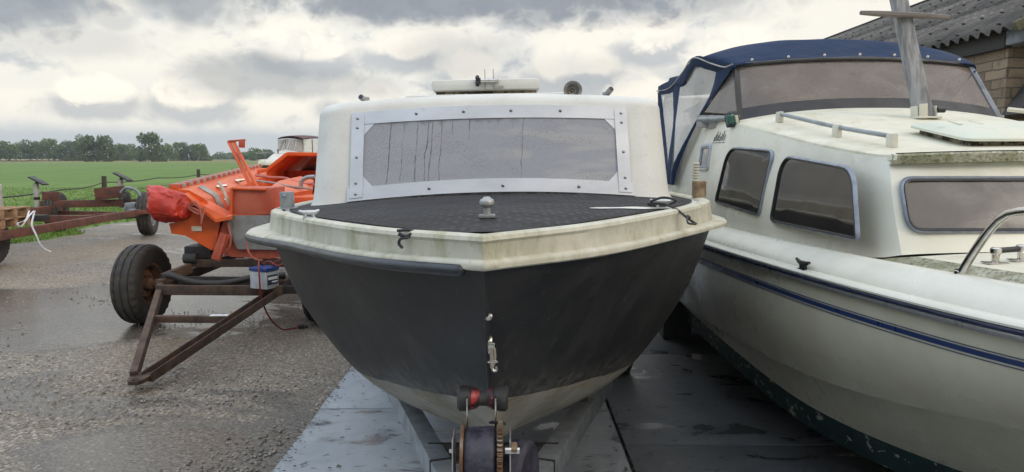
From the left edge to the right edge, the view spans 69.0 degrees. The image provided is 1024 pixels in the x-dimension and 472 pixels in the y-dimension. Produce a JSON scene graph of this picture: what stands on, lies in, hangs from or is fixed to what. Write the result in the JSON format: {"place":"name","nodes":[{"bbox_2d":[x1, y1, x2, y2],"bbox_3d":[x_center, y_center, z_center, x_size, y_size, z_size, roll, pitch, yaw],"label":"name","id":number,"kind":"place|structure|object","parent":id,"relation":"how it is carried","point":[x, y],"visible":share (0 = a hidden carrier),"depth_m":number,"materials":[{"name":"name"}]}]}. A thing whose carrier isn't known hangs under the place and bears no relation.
{"place":"outdoors","nodes":[
{"label":"outdoors","id":0,"kind":"place"},
{"bbox_2d":[0,157,257,243],"bbox_3d":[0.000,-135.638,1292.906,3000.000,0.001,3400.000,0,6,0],"label":"field","id":1,"kind":"structure","parent":0,"point":[61,174],"depth_m":72.81,"materials":[{"name":"green plant"}]},
{"bbox_2d":[0,140,22,160],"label":"hedgerow tree","id":2,"kind":"object","parent":1,"relation":"on","point":[10,151],"visible":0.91,"depth_m":282.20,"materials":[{"name":"green plant"}]},
{"bbox_2d":[12,142,27,158],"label":"hedgerow tree","id":3,"kind":"object","parent":1,"relation":"on","point":[17,145],"visible":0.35,"depth_m":296.89,"materials":[{"name":"green plant"}]},
{"bbox_2d":[17,139,36,160],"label":"hedgerow tree","id":4,"kind":"object","parent":1,"relation":"on","point":[29,149],"visible":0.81,"depth_m":296.35,"materials":[{"name":"green plant"}]},
{"bbox_2d":[32,141,51,160],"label":"hedgerow tree","id":5,"kind":"object","parent":1,"relation":"on","point":[37,154],"visible":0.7,"depth_m":296.55,"materials":[{"name":"green plant"}]},
{"bbox_2d":[37,138,62,160],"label":"hedgerow tree","id":6,"kind":"object","parent":1,"relation":"on","point":[47,143],"visible":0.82,"depth_m":296.01,"materials":[{"name":"green plant"}]},
{"bbox_2d":[51,140,73,160],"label":"hedgerow tree","id":7,"kind":"object","parent":1,"relation":"on","point":[60,148],"visible":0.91,"depth_m":296.46,"materials":[{"name":"green plant"}]},
{"bbox_2d":[64,140,81,160],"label":"hedgerow tree","id":8,"kind":"object","parent":1,"relation":"on","point":[73,145],"visible":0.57,"depth_m":296.93,"materials":[{"name":"green plant"}]},
{"bbox_2d":[2,186,168,243],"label":"verge grass","id":9,"kind":"structure","parent":1,"relation":"on","point":[47,237],"depth_m":22.45,"materials":[{"name":"green plant"}]},
{"bbox_2d":[73,134,101,161],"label":"broadleaf tree","id":10,"kind":"object","parent":1,"relation":"on","point":[83,146],"visible":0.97,"depth_m":252.36,"materials":[{"name":"green plant"}]},
{"bbox_2d":[93,134,115,161],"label":"broadleaf tree","id":11,"kind":"object","parent":1,"relation":"on","point":[102,148],"visible":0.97,"depth_m":253.78,"materials":[{"name":"green plant"}]},
{"bbox_2d":[3,169,209,207],"bbox_3d":[-13.482,-1.897,28.432,1.183,1.070,37.521,-1,6,-9],"label":"wire fence","id":12,"kind":"object","parent":1,"relation":"on","point":[104,182],"visible":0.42,"depth_m":24.29,"materials":[{"name":"brown metal"}]},
{"bbox_2d":[112,143,127,160],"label":"hedgerow tree","id":13,"kind":"object","parent":1,"relation":"on","point":[118,152],"visible":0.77,"depth_m":317.46,"materials":[{"name":"green plant"}]},
{"bbox_2d":[122,143,136,160],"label":"hedgerow tree","id":14,"kind":"object","parent":1,"relation":"on","point":[131,154],"visible":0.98,"depth_m":316.94,"materials":[{"name":"green plant"}]},
{"bbox_2d":[133,147,147,160],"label":"hedgerow tree","id":15,"kind":"object","parent":1,"relation":"on","point":[136,149],"visible":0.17,"depth_m":326.93,"materials":[{"name":"green plant"}]},
{"bbox_2d":[133,131,169,161],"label":"broadleaf tree","id":16,"kind":"object","parent":1,"relation":"on","point":[150,139],"visible":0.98,"depth_m":251.69,"materials":[{"name":"green plant"}]},
{"bbox_2d":[158,143,178,160],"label":"hedgerow tree","id":17,"kind":"object","parent":1,"relation":"on","point":[169,150],"visible":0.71,"depth_m":297.48,"materials":[{"name":"green plant"}]},
{"bbox_2d":[172,142,188,160],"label":"hedgerow tree","id":18,"kind":"object","parent":1,"relation":"on","point":[176,146],"visible":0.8,"depth_m":307.10,"materials":[{"name":"green plant"}]},
{"bbox_2d":[179,144,201,160],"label":"hedgerow tree","id":19,"kind":"object","parent":1,"relation":"on","point":[185,150],"visible":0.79,"depth_m":307.03,"materials":[{"name":"green plant"}]},
{"bbox_2d":[191,143,212,160],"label":"hedgerow tree","id":20,"kind":"object","parent":1,"relation":"on","point":[201,152],"visible":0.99,"depth_m":302.08,"materials":[{"name":"green plant"}]},
{"bbox_2d":[212,151,232,158],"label":"hedgerow tree","id":21,"kind":"object","parent":1,"relation":"on","point":[221,155],"visible":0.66,"depth_m":473.57,"materials":[{"name":"green plant"}]},
{"bbox_2d":[234,152,251,159],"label":"hedgerow tree","id":22,"kind":"object","parent":1,"relation":"on","point":[244,154],"visible":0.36,"depth_m":376.39,"materials":[{"name":"green plant"}]},
{"bbox_2d":[246,147,262,160],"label":"hedgerow tree","id":23,"kind":"object","parent":1,"relation":"on","point":[252,154],"visible":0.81,"depth_m":326.03,"materials":[{"name":"green plant"}]},
{"bbox_2d":[256,149,273,159],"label":"hedgerow tree","id":24,"kind":"object","parent":1,"relation":"on","point":[267,155],"visible":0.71,"depth_m":326.61,"materials":[{"name":"green plant"}]},
{"bbox_2d":[255,135,317,167],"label":"distant cruiser","id":25,"kind":"object","parent":1,"relation":"on","point":[300,143],"visible":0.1,"depth_m":48.58,"materials":[{"name":"white plastic"}]},
{"bbox_2d":[210,314,228,315],"bbox_3d":[-2.385,0.647,6.072,0.145,0.006,0.048,0,6,-2],"label":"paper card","id":26,"kind":"object","parent":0,"point":[219,314],"visible":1,"depth_m":6.07,"materials":[{"name":"white paper"}]},
{"bbox_2d":[0,221,632,471],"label":"gravel yard","id":27,"kind":"structure","parent":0,"point":[82,335],"depth_m":5.58,"materials":[{"name":"grey gravel"}]},
{"bbox_2d":[0,184,2,205],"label":"pale post","id":28,"kind":"object","parent":27,"relation":"on","point":[1,198],"visible":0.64,"depth_m":12.28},
{"bbox_2d":[0,172,158,262],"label":"frame trailer","id":29,"kind":"object","parent":27,"relation":"on","point":[53,212],"visible":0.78,"depth_m":15.06,"materials":[{"name":"red metal"}]},
{"bbox_2d":[0,216,30,228],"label":"pallet","id":30,"kind":"object","parent":29,"relation":"on","point":[8,222],"visible":0.8,"depth_m":11.11,"materials":[{"name":"brown wood"}]},
{"bbox_2d":[0,206,29,218],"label":"pallet","id":31,"kind":"object","parent":30,"relation":"on","point":[10,211],"visible":0.95,"depth_m":11.11,"materials":[{"name":"brown wood"}]},
{"bbox_2d":[17,211,51,251],"bbox_3d":[-6.701,-0.076,10.563,0.609,0.560,0.208,2,6,17],"label":"white strap","id":32,"kind":"object","parent":29,"relation":"hanging from","point":[25,220],"visible":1,"depth_m":10.51,"materials":[{"name":"white fabric"}]},
{"bbox_2d":[110,231,315,385],"bbox_3d":[-2.708,0.352,7.839,2.002,0.855,5.686,0,6,0],"label":"drawbar trailer","id":33,"kind":"object","parent":27,"relation":"on","point":[147,281],"visible":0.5,"depth_m":6.72,"materials":[{"name":"metal"}]},
{"bbox_2d":[169,139,316,260],"bbox_3d":[-2.755,-0.582,9.243,2.110,1.166,4.925,0,6,0],"label":"orange workboat","id":34,"kind":"object","parent":33,"relation":"on","point":[239,202],"visible":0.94,"depth_m":7.03,"materials":[{"name":"paint"}]},
{"bbox_2d":[146,185,204,223],"bbox_3d":[-3.059,-0.289,6.808,0.569,0.354,0.389,0,6,0],"label":"red bag","id":35,"kind":"object","parent":34,"relation":"attached to","point":[165,205],"visible":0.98,"depth_m":6.69,"materials":[{"name":"fabric"}]},
{"bbox_2d":[249,265,278,289],"bbox_3d":[-2.165,0.352,6.513,0.194,0.201,0.164,3,7,24],"label":"car battery","id":36,"kind":"object","parent":33,"relation":"on","point":[269,276],"visible":0.98,"depth_m":6.46,"materials":[{"name":"white plastic"}]},
{"bbox_2d":[258,259,307,329],"bbox_3d":[-2.048,0.542,6.690,0.546,0.706,0.379,-4,7,-36],"label":"jump lead","id":37,"kind":"object","parent":36,"relation":"hanging from","point":[302,326],"visible":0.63,"depth_m":6.51,"materials":[{"name":"red plastic"}]},
{"bbox_2d":[272,409,631,471],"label":"paving slab","id":38,"kind":"structure","parent":27,"relation":"on","point":[351,440],"depth_m":4.12,"materials":[{"name":"concrete"}]},
{"bbox_2d":[320,366,606,408],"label":"paving slab","id":39,"kind":"structure","parent":27,"relation":"on","point":[372,396],"depth_m":4.90,"materials":[{"name":"concrete"}]},
{"bbox_2d":[386,364,632,471],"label":"boat trailer","id":40,"kind":"object","parent":39,"relation":"on","point":[481,449],"visible":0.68,"depth_m":2.85,"materials":[{"name":"black metal"}]},
{"bbox_2d":[244,69,726,435],"bbox_3d":[-0.127,-0.098,4.446,2.260,1.659,5.138,-1,6,-1],"label":"cabin boat","id":41,"kind":"object","parent":40,"relation":"on","point":[530,248],"visible":1,"depth_m":2.78,"materials":[{"name":"black paint"}]},
{"bbox_2d":[642,327,719,353],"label":"paving slab","id":42,"kind":"structure","parent":27,"relation":"on","point":[697,343],"depth_m":6.19,"materials":[{"name":"concrete"}]},
{"bbox_2d":[659,301,691,339],"bbox_3d":[1.430,0.696,6.560,0.240,0.360,0.340,0,6,3],"label":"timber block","id":43,"kind":"object","parent":42,"relation":"on","point":[676,326],"depth_m":6.40,"materials":[{"name":"black wood"}]},
{"bbox_3d":[2.290,0.791,7.023,0.903,0.075,0.232,0,6,0],"label":"timber block","id":44,"kind":"object","parent":42,"relation":"on","visible":0},
{"bbox_2d":[657,0,1023,471],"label":"cabin cruiser","id":45,"kind":"object","parent":44,"relation":"on","point":[856,284],"visible":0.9,"depth_m":3.33,"materials":[{"name":"white plastic"}]},
{"bbox_2d":[606,354,839,448],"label":"paving slab","id":46,"kind":"structure","parent":27,"relation":"on","point":[673,391],"depth_m":4.66,"materials":[{"name":"concrete"}]},
{"bbox_2d":[625,445,895,471],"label":"paving slab","id":47,"kind":"structure","parent":27,"relation":"on","point":[764,458],"depth_m":3.87,"materials":[{"name":"concrete"}]},
{"bbox_2d":[267,346,831,471],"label":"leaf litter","id":48,"kind":"object","parent":47,"relation":"on","point":[337,386],"visible":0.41,"depth_m":4.20,"materials":[{"name":"brown plant"}]},
{"bbox_2d":[0,0,923,156],"label":"sky","id":49,"kind":"structure","parent":0,"point":[211,73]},
{"bbox_2d":[824,0,1023,120],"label":"brick barn","id":50,"kind":"structure","parent":0,"point":[986,37],"depth_m":8.16,"materials":[{"name":"brown brick"}]}
]}

